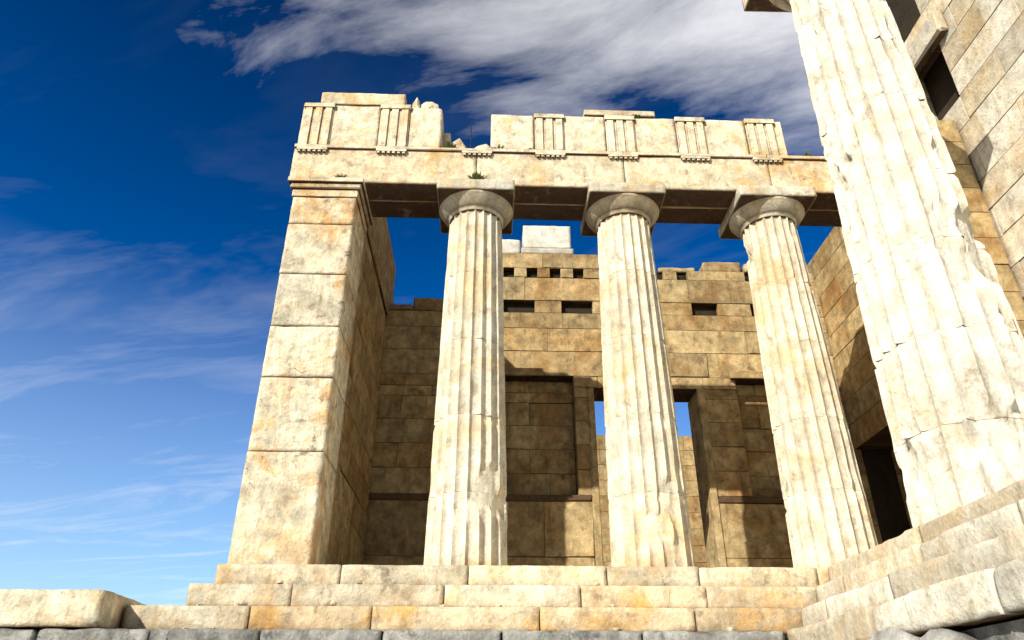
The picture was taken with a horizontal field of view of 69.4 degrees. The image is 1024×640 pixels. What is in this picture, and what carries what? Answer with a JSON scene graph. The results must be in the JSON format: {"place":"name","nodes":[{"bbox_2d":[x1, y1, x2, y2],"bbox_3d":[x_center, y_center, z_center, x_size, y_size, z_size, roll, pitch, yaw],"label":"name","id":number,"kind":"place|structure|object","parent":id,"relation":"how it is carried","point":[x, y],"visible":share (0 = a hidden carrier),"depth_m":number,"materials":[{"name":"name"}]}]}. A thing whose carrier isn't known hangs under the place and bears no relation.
{"place":"outdoors","nodes":[
{"label":"outdoors","id":0,"kind":"place"},
{"bbox_2d":[0,628,787,639],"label":"podium wall","id":1,"kind":"structure","parent":0,"point":[186,634],"depth_m":7.35,"materials":[{"name":"grey stone"}]},
{"bbox_2d":[0,564,829,633],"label":"stone steps","id":2,"kind":"structure","parent":1,"relation":"on","point":[383,598],"depth_m":8.28,"materials":[{"name":"stone"}]},
{"bbox_2d":[227,176,372,564],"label":"corner pillar","id":3,"kind":"structure","parent":2,"relation":"on","point":[284,511],"depth_m":10.31,"materials":[{"name":"stone"}]},
{"bbox_2d":[290,92,841,226],"bbox_3d":[1.685,-2.818,12.976,10.629,1.999,0.990,1,-29,-2],"label":"entablature","id":4,"kind":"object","parent":3,"relation":"on","point":[701,169],"visible":0.84,"depth_m":12.46,"materials":[{"name":"beige stone"}]},
{"bbox_2d":[411,97,489,148],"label":"broken stones","id":5,"kind":"object","parent":4,"relation":"on","point":[457,142],"visible":0.2,"depth_m":13.01,"materials":[{"name":"beige stone"}]},
{"bbox_2d":[307,114,812,182],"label":"plant tufts","id":6,"kind":"object","parent":4,"relation":"on","point":[476,175],"visible":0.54,"depth_m":12.39,"materials":[{"name":"green plant"}]},
{"bbox_2d":[182,579,734,631],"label":"rubble stones","id":7,"kind":"object","parent":2,"relation":"on","point":[332,603],"visible":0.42,"depth_m":8.06,"materials":[{"name":"stone"}]},
{"bbox_2d":[424,179,514,569],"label":"wing column","id":8,"kind":"structure","parent":2,"relation":"on","point":[467,516],"depth_m":10.44,"materials":[{"name":"stone"}]},
{"bbox_2d":[580,182,695,566],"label":"wing column","id":9,"kind":"structure","parent":2,"relation":"on","point":[649,520],"depth_m":10.52,"materials":[{"name":"stone"}]},
{"bbox_2d":[718,185,877,567],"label":"wing column","id":10,"kind":"structure","parent":2,"relation":"on","point":[828,519],"depth_m":10.64,"materials":[{"name":"stone"}]},
{"bbox_2d":[0,0,833,605],"label":"sky","id":11,"kind":"structure","parent":0,"point":[147,148],"materials":[{"name":"blue"}]},
{"bbox_2d":[363,253,858,567],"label":"wall","id":12,"kind":"structure","parent":0,"point":[553,367],"depth_m":15.16,"materials":[{"name":"beige stone"}]},
{"bbox_2d":[502,226,573,253],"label":"stone blocks","id":13,"kind":"structure","parent":12,"relation":"on","point":[546,239],"depth_m":17.02,"materials":[{"name":"white stone"}]},
{"bbox_2d":[369,493,783,503],"bbox_3d":[2.047,3.599,14.479,9.596,0.119,0.779,1,-29,-2],"label":"wall ledge","id":14,"kind":"object","parent":12,"relation":"attached to","point":[574,498],"depth_m":14.11,"materials":[{"name":"brown stone"}]},
{"bbox_2d":[596,120,1023,567],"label":"room walls","id":15,"kind":"structure","parent":0,"point":[829,266],"depth_m":14.65,"materials":[{"name":"beige stone"}]},
{"bbox_2d":[787,479,1023,639],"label":"stone steps","id":16,"kind":"structure","parent":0,"point":[960,568],"depth_m":5.73,"materials":[{"name":"stone"}]},
{"bbox_2d":[742,0,1023,527],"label":"column","id":17,"kind":"structure","parent":16,"relation":"on","point":[945,338],"depth_m":8.35,"materials":[{"name":"stone"}]},
{"bbox_2d":[904,0,1023,300],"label":"stone wall","id":18,"kind":"structure","parent":16,"relation":"on","point":[979,44],"depth_m":12.22,"materials":[{"name":"beige stone"}]},
{"bbox_2d":[886,0,1023,639],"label":"wall","id":19,"kind":"structure","parent":0,"point":[942,90],"depth_m":14.28,"materials":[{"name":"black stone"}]},
{"bbox_3d":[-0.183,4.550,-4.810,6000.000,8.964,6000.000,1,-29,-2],"label":"ground","id":20,"kind":"structure","parent":0,"visible":0},
{"bbox_2d":[867,627,977,639],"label":"rock","id":21,"kind":"object","parent":20,"relation":"on","point":[891,633],"visible":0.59,"depth_m":5.12,"materials":[{"name":"grey stone"}]},
{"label":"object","id":22,"kind":"object","parent":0,"visible":0},
{"bbox_2d":[326,217,395,564],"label":"wall","id":23,"kind":"structure","parent":22,"relation":"on","point":[347,536],"depth_m":13.11,"materials":[{"name":"stone"}]}
]}

